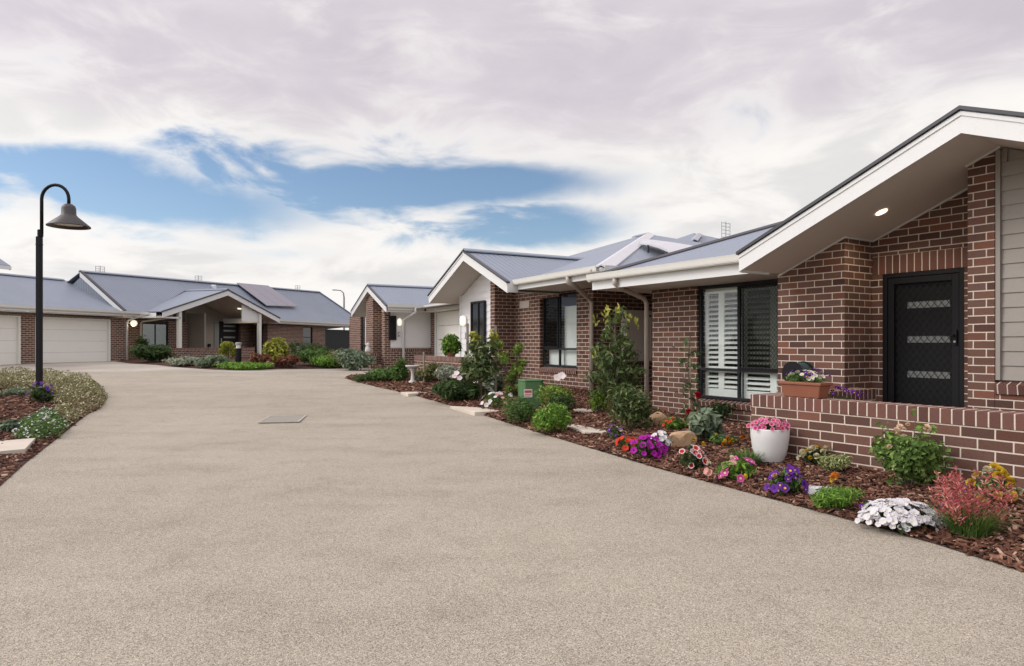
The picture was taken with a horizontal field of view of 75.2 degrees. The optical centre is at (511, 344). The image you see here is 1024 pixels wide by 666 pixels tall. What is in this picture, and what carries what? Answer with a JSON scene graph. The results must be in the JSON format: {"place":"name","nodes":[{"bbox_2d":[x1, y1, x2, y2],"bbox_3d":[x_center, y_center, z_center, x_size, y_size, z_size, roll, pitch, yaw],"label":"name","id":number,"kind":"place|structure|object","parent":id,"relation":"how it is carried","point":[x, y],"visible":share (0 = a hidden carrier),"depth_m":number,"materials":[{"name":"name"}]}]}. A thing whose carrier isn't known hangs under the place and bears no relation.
{"place":"outdoors","nodes":[
{"label":"outdoors","id":0,"kind":"place"},
{"bbox_2d":[0,378,107,484],"bbox_3d":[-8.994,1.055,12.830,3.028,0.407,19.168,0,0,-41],"label":"bark mulch","id":1,"kind":"object","parent":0,"point":[13,400],"visible":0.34,"depth_m":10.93,"materials":[{"name":"brown wood"}]},
{"bbox_2d":[0,419,21,430],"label":"shrub","id":2,"kind":"object","parent":1,"relation":"on","point":[8,424],"visible":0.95,"depth_m":8.98,"materials":[{"name":"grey plant"}]},
{"bbox_2d":[0,387,31,395],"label":"shrub","id":3,"kind":"object","parent":1,"relation":"on","point":[14,390],"visible":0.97,"depth_m":13.61,"materials":[{"name":"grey plant"}]},
{"bbox_2d":[0,438,35,453],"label":"stepping stone","id":4,"kind":"object","parent":1,"relation":"on","point":[19,446],"visible":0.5,"depth_m":7.73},
{"bbox_2d":[9,406,69,440],"bbox_3d":[-6.802,1.115,9.651,0.662,0.295,2.838,0,0,-30],"label":"ground cover","id":5,"kind":"object","parent":1,"relation":"on","point":[41,419],"visible":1,"depth_m":8.99,"materials":[{"name":"green plant"}]},
{"bbox_2d":[26,381,54,402],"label":"flowering plant","id":6,"kind":"object","parent":1,"relation":"on","point":[40,394],"visible":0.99,"depth_m":12.30,"materials":[{"name":"green plant"}]},
{"bbox_2d":[0,365,107,424],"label":"ground cover","id":7,"kind":"object","parent":1,"relation":"on","point":[21,376],"visible":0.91,"depth_m":14.28,"materials":[{"name":"plant"}]},
{"bbox_2d":[35,183,90,400],"bbox_3d":[-8.538,-0.941,12.642,0.905,4.263,0.726,0,0,-32],"label":"street lamp","id":8,"kind":"object","parent":1,"relation":"on","point":[68,218],"visible":0.98,"depth_m":12.65,"materials":[{"name":"black metal"}]},
{"bbox_2d":[0,361,367,372],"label":"garage apron","id":9,"kind":"object","parent":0,"point":[109,366],"visible":0.89,"depth_m":23.68,"materials":[{"name":"concrete"}]},
{"bbox_2d":[116,357,347,369],"bbox_3d":[-12.469,0.795,40.861,13.359,0.251,34.503,0,0,0],"label":"garden bed","id":10,"kind":"object","parent":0,"point":[301,365],"visible":0.08,"depth_m":25.66,"materials":[{"name":"soil"}]},
{"bbox_2d":[134,332,149,357],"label":"spreading shrub","id":11,"kind":"object","parent":10,"relation":"on","point":[141,341],"visible":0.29,"depth_m":30.78,"materials":[{"name":"green plant"}]},
{"bbox_2d":[127,344,176,361],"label":"spreading shrub","id":12,"kind":"object","parent":10,"relation":"on","point":[154,352],"visible":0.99,"depth_m":27.39,"materials":[{"name":"green plant"}]},
{"bbox_2d":[162,355,199,366],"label":"spreading shrub","id":13,"kind":"object","parent":10,"relation":"on","point":[185,360],"visible":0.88,"depth_m":25.08,"materials":[{"name":"green plant"}]},
{"bbox_2d":[193,354,229,367],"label":"spreading shrub","id":14,"kind":"object","parent":10,"relation":"on","point":[209,360],"visible":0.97,"depth_m":24.38,"materials":[{"name":"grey plant"}]},
{"bbox_2d":[218,341,234,361],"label":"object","id":15,"kind":"object","parent":10,"relation":"on","point":[226,347],"visible":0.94,"depth_m":25.28,"materials":[{"name":"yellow plant"}]},
{"bbox_2d":[235,342,241,362],"bbox_3d":[-10.268,0.419,24.933,0.227,0.978,0.227,0,0,0],"label":"bollard light","id":16,"kind":"object","parent":10,"relation":"on","point":[238,352],"visible":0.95,"depth_m":24.85,"materials":[{"name":"metal"}]},
{"bbox_2d":[207,360,271,369],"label":"spreading shrub","id":17,"kind":"object","parent":10,"relation":"on","point":[244,365],"visible":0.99,"depth_m":23.53,"materials":[{"name":"green plant"}]},
{"bbox_2d":[249,352,273,362],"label":"spreading shrub","id":18,"kind":"object","parent":10,"relation":"on","point":[259,357],"visible":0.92,"depth_m":24.52,"materials":[{"name":"red plant"}]},
{"bbox_2d":[261,336,290,362],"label":"shrub","id":19,"kind":"object","parent":10,"relation":"on","point":[273,348],"visible":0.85,"depth_m":25.38,"materials":[{"name":"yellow plant"}]},
{"bbox_2d":[274,354,299,366],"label":"spreading shrub","id":20,"kind":"object","parent":10,"relation":"on","point":[288,360],"visible":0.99,"depth_m":24.80,"materials":[{"name":"red plant"}]},
{"bbox_2d":[285,340,332,361],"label":"spreading shrub","id":21,"kind":"object","parent":10,"relation":"on","point":[303,347],"visible":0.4,"depth_m":29.04,"materials":[{"name":"green plant"}]},
{"bbox_2d":[295,348,327,365],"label":"spreading shrub","id":22,"kind":"object","parent":10,"relation":"on","point":[307,355],"visible":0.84,"depth_m":25.50,"materials":[{"name":"green plant"}]},
{"bbox_2d":[309,355,340,367],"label":"spreading shrub","id":23,"kind":"object","parent":10,"relation":"on","point":[327,361],"visible":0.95,"depth_m":25.07,"materials":[{"name":"green plant"}]},
{"bbox_2d":[325,349,341,366],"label":"spreading shrub","id":24,"kind":"object","parent":10,"relation":"on","point":[330,354],"visible":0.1,"depth_m":25.59,"materials":[{"name":"green plant"}]},
{"bbox_2d":[0,361,1023,665],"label":"driveway","id":25,"kind":"structure","parent":0,"point":[174,519],"depth_m":3.91,"materials":[{"name":"beige concrete"}]},
{"bbox_2d":[258,415,306,422],"bbox_3d":[-3.728,1.227,10.842,0.620,0.032,0.950,0,0,-10],"label":"drain grate","id":26,"kind":"object","parent":25,"relation":"on","point":[285,419],"visible":0.99,"depth_m":10.73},
{"bbox_2d":[330,348,374,370],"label":"shrub","id":27,"kind":"object","parent":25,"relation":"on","point":[350,358],"visible":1,"depth_m":23.95,"materials":[{"name":"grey plant"}]},
{"bbox_2d":[450,406,497,415],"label":"paving slab","id":28,"kind":"structure","parent":25,"relation":"on","point":[475,411],"depth_m":11.77,"materials":[{"name":"beige concrete"}]},
{"bbox_2d":[345,370,1023,571],"bbox_3d":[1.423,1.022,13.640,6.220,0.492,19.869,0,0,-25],"label":"bark mulch","id":29,"kind":"object","parent":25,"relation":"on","point":[739,428],"visible":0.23,"depth_m":6.12,"materials":[{"name":"brown wood"}]},
{"bbox_2d":[352,372,378,381],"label":"spreading shrub","id":30,"kind":"object","parent":29,"relation":"on","point":[363,377],"visible":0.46,"depth_m":18.44,"materials":[{"name":"green plant"}]},
{"bbox_2d":[364,365,393,380],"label":"spreading shrub","id":31,"kind":"object","parent":29,"relation":"on","point":[382,374],"visible":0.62,"depth_m":18.09,"materials":[{"name":"green plant"}]},
{"bbox_2d":[392,358,409,381],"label":"spreading shrub","id":32,"kind":"object","parent":29,"relation":"on","point":[400,371],"visible":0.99,"depth_m":17.69,"materials":[{"name":"green plant"}]},
{"bbox_2d":[405,365,419,382],"bbox_3d":[-2.577,0.778,17.260,0.389,0.462,0.389,0,0,0],"label":"bird bath","id":33,"kind":"object","parent":29,"relation":"on","point":[412,368],"visible":0.85,"depth_m":17.20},
{"bbox_2d":[401,392,423,396],"bbox_3d":[-2.124,1.172,15.103,0.666,0.160,0.591,0,0,-26],"label":"edging stone","id":34,"kind":"object","parent":29,"relation":"on","point":[408,394],"visible":0.24,"depth_m":14.85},
{"bbox_2d":[415,361,439,381],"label":"spreading shrub","id":35,"kind":"object","parent":29,"relation":"on","point":[430,369],"visible":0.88,"depth_m":16.96,"materials":[{"name":"green plant"}]},
{"bbox_2d":[432,364,471,380],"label":"spreading shrub","id":36,"kind":"object","parent":29,"relation":"on","point":[445,372],"visible":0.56,"depth_m":16.38,"materials":[{"name":"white plant"}]},
{"bbox_2d":[430,379,481,400],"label":"spreading shrub","id":37,"kind":"object","parent":29,"relation":"on","point":[452,389],"visible":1,"depth_m":13.14,"materials":[{"name":"green plant"}]},
{"bbox_2d":[452,329,502,398],"bbox_3d":[-0.661,0.428,13.250,1.009,1.474,0.858,0,0,0],"label":"tree","id":38,"kind":"object","parent":29,"relation":"on","point":[481,370],"visible":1,"depth_m":13.24,"materials":[{"name":"green plant"}]},
{"bbox_2d":[466,323,496,398],"bbox_3d":[-0.578,0.378,13.513,0.656,1.605,0.374,0,0,-17],"label":"tree guard","id":39,"kind":"object","parent":29,"relation":"on","point":[467,350],"visible":0.23,"depth_m":13.55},
{"bbox_2d":[473,381,493,394],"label":"flowering plant","id":40,"kind":"object","parent":29,"relation":"on","point":[486,388],"visible":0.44,"depth_m":13.72,"materials":[{"name":"green plant"}]},
{"bbox_2d":[482,372,504,390],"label":"spreading shrub","id":41,"kind":"object","parent":29,"relation":"on","point":[500,383],"visible":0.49,"depth_m":14.05,"materials":[{"name":"green plant"}]},
{"bbox_2d":[480,391,517,406],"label":"flowering plant","id":42,"kind":"object","parent":29,"relation":"on","point":[494,398],"visible":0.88,"depth_m":11.92,"materials":[{"name":"white plant"}]},
{"bbox_2d":[495,339,527,395],"bbox_3d":[-0.033,0.496,13.244,0.710,1.209,0.517,0,0,0],"label":"upright shrub","id":43,"kind":"object","parent":29,"relation":"on","point":[512,376],"visible":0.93,"depth_m":13.24,"materials":[{"name":"green plant"}]},
{"bbox_2d":[501,395,537,422],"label":"shrub","id":44,"kind":"object","parent":29,"relation":"on","point":[523,411],"visible":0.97,"depth_m":10.12,"materials":[{"name":"green plant"}]},
{"bbox_2d":[518,379,543,406],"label":"utility pillar","id":45,"kind":"structure","parent":29,"relation":"on","point":[527,388],"depth_m":11.70,"materials":[{"name":"green metal"}]},
{"bbox_2d":[531,401,573,432],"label":"shrub","id":46,"kind":"object","parent":29,"relation":"on","point":[557,416],"visible":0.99,"depth_m":9.10,"materials":[{"name":"green plant"}]},
{"bbox_2d":[534,372,573,405],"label":"shrub","id":47,"kind":"object","parent":29,"relation":"on","point":[558,389],"visible":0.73,"depth_m":10.93,"materials":[{"name":"green plant"}]},
{"bbox_2d":[545,391,576,411],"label":"shrub","id":48,"kind":"object","parent":29,"relation":"on","point":[566,402],"visible":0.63,"depth_m":10.44,"materials":[{"name":"green plant"}]},
{"bbox_2d":[573,408,594,413],"bbox_3d":[1.272,1.135,10.708,0.594,0.160,0.399,0,0,23],"label":"stepping stone","id":49,"kind":"object","parent":29,"relation":"on","point":[583,410],"visible":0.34,"depth_m":10.62,"materials":[{"name":"beige stone"}]},
{"bbox_2d":[567,424,606,434],"bbox_3d":[0.978,1.237,9.154,0.313,0.160,0.916,0,0,-27],"label":"stepping stone","id":50,"kind":"object","parent":29,"relation":"on","point":[582,429],"visible":0.23,"depth_m":9.02,"materials":[{"name":"beige stone"}]},
{"bbox_2d":[588,389,609,411],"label":"shrub","id":51,"kind":"object","parent":29,"relation":"on","point":[596,406],"visible":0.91,"depth_m":10.40,"materials":[{"name":"green plant"}]},
{"bbox_2d":[606,424,622,437],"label":"flowering plant","id":52,"kind":"object","parent":29,"relation":"on","point":[613,433],"visible":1,"depth_m":8.36,"materials":[{"name":"purple plant"}]},
{"bbox_2d":[583,303,647,399],"bbox_3d":[1.603,0.235,10.352,0.994,1.769,0.846,0,0,0],"label":"magnolia tree","id":53,"kind":"object","parent":29,"relation":"on","point":[608,360],"visible":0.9,"depth_m":10.28,"materials":[{"name":"green plant"}]},
{"bbox_2d":[616,436,638,450],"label":"flowering plant","id":54,"kind":"object","parent":29,"relation":"on","point":[625,444],"visible":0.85,"depth_m":7.59,"materials":[{"name":"orange plant"}]},
{"bbox_2d":[604,384,658,428],"bbox_3d":[1.583,0.860,8.877,0.699,0.643,0.603,0,0,27],"label":"shrub","id":55,"kind":"object","parent":29,"relation":"on","point":[627,405],"visible":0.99,"depth_m":8.77,"materials":[{"name":"green plant"}]},
{"bbox_2d":[630,434,666,457],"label":"flowering plant","id":56,"kind":"object","parent":29,"relation":"on","point":[647,445],"visible":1,"depth_m":7.09,"materials":[{"name":"purple plant"}]},
{"bbox_2d":[648,412,667,422],"bbox_3d":[2.016,1.031,9.208,0.293,0.192,0.204,0,0,0],"label":"rock","id":57,"kind":"object","parent":29,"relation":"on","point":[660,416],"visible":0.52,"depth_m":9.13,"materials":[{"name":"stone"}]},
{"bbox_2d":[648,430,671,450],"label":"flowering plant","id":58,"kind":"object","parent":29,"relation":"on","point":[664,441],"visible":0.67,"depth_m":7.36,"materials":[{"name":"white plant"}]},
{"bbox_2d":[659,416,687,429],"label":"flowering plant","id":59,"kind":"object","parent":29,"relation":"on","point":[671,422],"visible":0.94,"depth_m":8.53,"materials":[{"name":"green plant"}]},
{"bbox_2d":[668,431,696,446],"bbox_3d":[1.946,1.098,7.580,0.330,0.228,0.239,0,0,0],"label":"rock","id":60,"kind":"object","parent":29,"relation":"on","point":[682,438],"visible":0.69,"depth_m":7.50,"materials":[{"name":"stone"}]},
{"bbox_2d":[672,336,705,422],"bbox_3d":[2.205,0.501,8.320,0.402,1.203,0.300,0,0,0],"label":"climbing rose","id":61,"kind":"object","parent":29,"relation":"on","point":[696,394],"visible":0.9,"depth_m":8.30,"materials":[{"name":"green plant"}]},
{"bbox_2d":[689,348,690,428],"bbox_3d":[2.232,0.626,8.339,0.025,1.157,0.025,0,0,0],"label":"garden stake","id":62,"kind":"object","parent":29,"relation":"on","point":[690,382],"visible":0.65,"depth_m":8.33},
{"bbox_2d":[679,445,707,468],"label":"flowering plant","id":63,"kind":"object","parent":29,"relation":"on","point":[693,459],"visible":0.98,"depth_m":6.44,"materials":[{"name":"white plant"}]},
{"bbox_2d":[687,407,725,441],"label":"shrub","id":64,"kind":"object","parent":29,"relation":"on","point":[706,424],"visible":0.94,"depth_m":7.64,"materials":[{"name":"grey plant"}]},
{"bbox_2d":[693,433,747,444],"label":"flowering plant","id":65,"kind":"object","parent":29,"relation":"on","point":[722,440],"visible":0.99,"depth_m":7.36,"materials":[{"name":"green plant"}]},
{"bbox_2d":[706,399,736,420],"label":"shrub","id":66,"kind":"object","parent":29,"relation":"on","point":[721,409],"visible":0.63,"depth_m":10.04,"materials":[{"name":"green plant"}]},
{"bbox_2d":[703,455,756,481],"bbox_3d":[1.971,1.113,5.950,0.456,0.238,0.361,0,0,-20],"label":"flowering plant","id":67,"kind":"object","parent":29,"relation":"on","point":[732,467],"visible":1,"depth_m":5.92,"materials":[{"name":"green plant"}]},
{"bbox_2d":[720,447,765,464],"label":"tufted grass","id":68,"kind":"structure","parent":29,"relation":"on","point":[753,457],"depth_m":6.42,"materials":[{"name":"green plant"}]},
{"bbox_2d":[750,427,789,463],"bbox_3d":[2.529,0.985,6.518,0.364,0.330,0.364,0,0,0],"label":"flower pot","id":69,"kind":"object","parent":29,"relation":"on","point":[771,446],"visible":0.81,"depth_m":6.38,"materials":[{"name":"ceramic"}]},
{"bbox_2d":[746,417,790,430],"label":"potted flowers","id":70,"kind":"object","parent":69,"relation":"in","point":[773,423],"visible":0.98,"depth_m":6.42,"materials":[{"name":"pink plant"}]},
{"bbox_2d":[764,464,808,495],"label":"flowering plant","id":71,"kind":"object","parent":29,"relation":"on","point":[789,479],"visible":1,"depth_m":5.36,"materials":[{"name":"purple plant"}]},
{"bbox_2d":[796,445,830,464],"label":"flowering plant","id":72,"kind":"object","parent":29,"relation":"on","point":[810,453],"visible":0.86,"depth_m":6.18,"materials":[{"name":"beige plant"}]},
{"bbox_2d":[808,485,827,495],"bbox_3d":[2.489,1.185,5.355,0.202,0.073,0.104,0,0,24],"label":"meter lid","id":73,"kind":"object","parent":29,"relation":"on","point":[811,489],"visible":0.39,"depth_m":5.34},
{"bbox_2d":[816,453,853,471],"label":"shrub","id":74,"kind":"object","parent":29,"relation":"on","point":[833,462],"visible":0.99,"depth_m":5.88,"materials":[{"name":"green plant"}]},
{"bbox_2d":[810,472,865,510],"bbox_3d":[2.436,1.121,4.969,0.369,0.290,0.339,0,0,34],"label":"shrub","id":75,"kind":"object","parent":29,"relation":"on","point":[836,497],"visible":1,"depth_m":4.93,"materials":[{"name":"green plant"}]},
{"bbox_2d":[854,498,947,534],"bbox_3d":[2.647,1.141,4.505,0.522,0.199,0.543,0,0,43],"label":"flowering plant","id":76,"kind":"object","parent":29,"relation":"on","point":[906,515],"visible":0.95,"depth_m":4.39,"materials":[{"name":"white plant"}]},
{"bbox_2d":[869,407,954,488],"bbox_3d":[3.201,0.842,5.318,0.634,0.676,0.483,0,0,0],"label":"rose bush","id":77,"kind":"object","parent":29,"relation":"on","point":[908,458],"visible":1,"depth_m":5.22,"materials":[{"name":"green plant"}]},
{"bbox_2d":[920,465,1022,537],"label":"spike shrub","id":78,"kind":"object","parent":29,"relation":"on","point":[968,520],"visible":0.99,"depth_m":4.18,"materials":[{"name":"red plant"}]},
{"bbox_2d":[963,462,1023,503],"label":"flowering plant","id":79,"kind":"object","parent":29,"relation":"on","point":[998,469],"visible":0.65,"depth_m":4.67,"materials":[{"name":"yellow plant"}]},
{"bbox_2d":[0,0,1023,329],"label":"sky","id":80,"kind":"structure","parent":0,"point":[323,146],"materials":[{"name":"white"}]},
{"bbox_3d":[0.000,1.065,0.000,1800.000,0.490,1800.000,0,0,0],"label":"ground","id":81,"kind":"structure","parent":0,"visible":0},
{"bbox_2d":[0,259,11,269],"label":"brick house","id":82,"kind":"structure","parent":81,"relation":"on","point":[4,265],"depth_m":34.79,"materials":[{"name":"metal"}]},
{"bbox_2d":[0,266,350,364],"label":"brick house","id":83,"kind":"structure","parent":81,"relation":"on","point":[91,316],"depth_m":32.28,"materials":[{"name":"brown brick"}]},
{"bbox_2d":[0,315,20,364],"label":"garage door","id":84,"kind":"structure","parent":83,"relation":"in","point":[10,339],"depth_m":25.74,"materials":[{"name":"white metal"}]},
{"bbox_2d":[35,316,110,362],"bbox_3d":[-18.589,-0.080,28.189,0.150,2.060,3.397,0,0,18],"label":"garage door","id":85,"kind":"structure","parent":83,"relation":"in","point":[78,339],"depth_m":28.29,"materials":[{"name":"white metal"}]},
{"bbox_2d":[143,323,167,345],"bbox_3d":[-18.016,-0.275,33.506,0.060,1.550,1.578,0,0,18],"label":"window","id":86,"kind":"structure","parent":83,"relation":"in","point":[157,334],"depth_m":33.62,"materials":[{"name":"grey glass"}]},
{"bbox_2d":[219,321,237,347],"bbox_3d":[-16.390,-0.275,38.683,0.089,2.050,1.713,0,0,18],"label":"door","id":87,"kind":"structure","parent":83,"relation":"in","point":[227,331],"depth_m":38.53,"materials":[{"name":"black glass"}]},
{"bbox_2d":[255,325,262,351],"bbox_3d":[-15.123,-0.340,39.748,0.060,1.580,0.586,0,0,18],"label":"window","id":88,"kind":"structure","parent":83,"relation":"in","point":[255,325],"depth_m":39.48,"materials":[{"name":"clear glass"}]},
{"bbox_2d":[303,327,311,345],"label":"window","id":89,"kind":"structure","parent":83,"relation":"in","point":[307,331],"depth_m":43.79,"materials":[{"name":"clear glass"}]},
{"bbox_2d":[168,347,254,358],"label":"garden wall","id":90,"kind":"structure","parent":81,"relation":"on","point":[205,352],"depth_m":33.06,"materials":[{"name":"brown brick"}]},
{"bbox_2d":[332,289,344,329],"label":"street light","id":91,"kind":"object","parent":81,"relation":"on","point":[343,299],"visible":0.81,"depth_m":69.94,"materials":[{"name":"metal"}]},
{"bbox_2d":[364,353,376,368],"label":"garden wall","id":92,"kind":"structure","parent":81,"relation":"on","point":[373,365],"depth_m":25.23,"materials":[{"name":"brown brick"}]},
{"bbox_2d":[414,355,469,381],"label":"garden wall","id":93,"kind":"structure","parent":81,"relation":"on","point":[444,360],"depth_m":17.55,"materials":[{"name":"brown brick"}]},
{"bbox_2d":[440,333,462,356],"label":"potted shrub","id":94,"kind":"object","parent":93,"relation":"on","point":[452,345],"visible":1,"depth_m":17.08,"materials":[{"name":"green plant"}]},
{"bbox_2d":[350,284,573,368],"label":"brick house","id":95,"kind":"structure","parent":81,"relation":"on","point":[391,324],"depth_m":26.05,"materials":[{"name":"paint"}]},
{"bbox_2d":[361,317,365,350],"bbox_3d":[-6.115,-0.335,29.319,0.150,1.930,3.192,0,0,-29],"label":"window","id":96,"kind":"structure","parent":95,"relation":"in","point":[362,345],"depth_m":30.64,"materials":[{"name":"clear glass"}]},
{"bbox_2d":[389,316,396,339],"bbox_3d":[-4.590,-0.629,25.571,0.289,0.935,0.060,0,0,-29],"label":"window","id":97,"kind":"structure","parent":95,"relation":"in","point":[392,319],"depth_m":25.57,"materials":[{"name":"black glass"}]},
{"bbox_2d":[435,307,458,356],"bbox_3d":[-2.392,-0.210,24.982,0.100,2.320,2.450,0,0,-29],"label":"garage door","id":98,"kind":"structure","parent":95,"relation":"in","point":[449,318],"depth_m":25.33,"materials":[{"name":"white metal"}]},
{"bbox_2d":[427,222,729,389],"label":"brick house","id":99,"kind":"structure","parent":81,"relation":"on","point":[525,299],"depth_m":15.88,"materials":[{"name":"brick"}]},
{"bbox_2d":[470,300,485,353],"bbox_3d":[-0.886,-0.436,17.285,0.060,1.372,0.794,0,0,-29],"label":"window","id":100,"kind":"structure","parent":99,"relation":"in","point":[477,309],"depth_m":17.23,"materials":[{"name":"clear glass"}]},
{"bbox_2d":[543,292,576,367],"bbox_3d":[1.165,-0.315,15.225,0.170,1.690,1.517,0,0,-29],"label":"window","id":101,"kind":"structure","parent":99,"relation":"in","point":[556,353],"depth_m":15.24,"materials":[{"name":"clear glass"}]},
{"bbox_2d":[586,105,1023,422],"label":"brick house","id":102,"kind":"structure","parent":81,"relation":"on","point":[895,274],"depth_m":8.13,"materials":[{"name":"brick"}]},
{"bbox_2d":[699,280,777,401],"bbox_3d":[3.653,-0.032,10.137,0.178,1.815,1.945,0,0,-33],"label":"window","id":103,"kind":"structure","parent":102,"relation":"in","point":[720,392],"depth_m":10.28,"materials":[{"name":"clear glass"}]},
{"bbox_2d":[782,361,813,380],"bbox_3d":[3.659,0.363,8.504,0.300,0.290,0.290,0,0,-33],"label":"hose reel","id":104,"kind":"object","parent":102,"relation":"attached to","point":[788,367],"visible":0.53,"depth_m":8.44,"materials":[{"name":"metal"}]},
{"bbox_2d":[883,267,963,407],"bbox_3d":[4.940,0.160,7.994,0.178,2.080,0.925,0,0,-33],"label":"door","id":105,"kind":"structure","parent":102,"relation":"in","point":[923,311],"depth_m":8.00,"materials":[{"name":"black metal"}]},
{"bbox_2d":[751,388,1023,489],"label":"garden wall","id":106,"kind":"structure","parent":81,"relation":"on","point":[977,439],"depth_m":5.78,"materials":[{"name":"brown brick"}]},
{"bbox_2d":[778,381,832,398],"bbox_3d":[2.894,0.447,6.561,0.210,0.152,0.456,0,0,-33],"label":"planter box","id":107,"kind":"object","parent":106,"relation":"on","point":[804,389],"visible":0.94,"depth_m":6.46,"materials":[{"name":"ceramic"}]},
{"bbox_2d":[784,367,831,382],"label":"trough flowers","id":108,"kind":"object","parent":107,"relation":"in","point":[815,378],"visible":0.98,"depth_m":6.49,"materials":[{"name":"white plant"}]},
{"bbox_2d":[827,386,866,399],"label":"trailing flowers","id":109,"kind":"object","parent":106,"relation":"on","point":[843,389],"visible":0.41,"depth_m":6.49,"materials":[{"name":"purple plant"}]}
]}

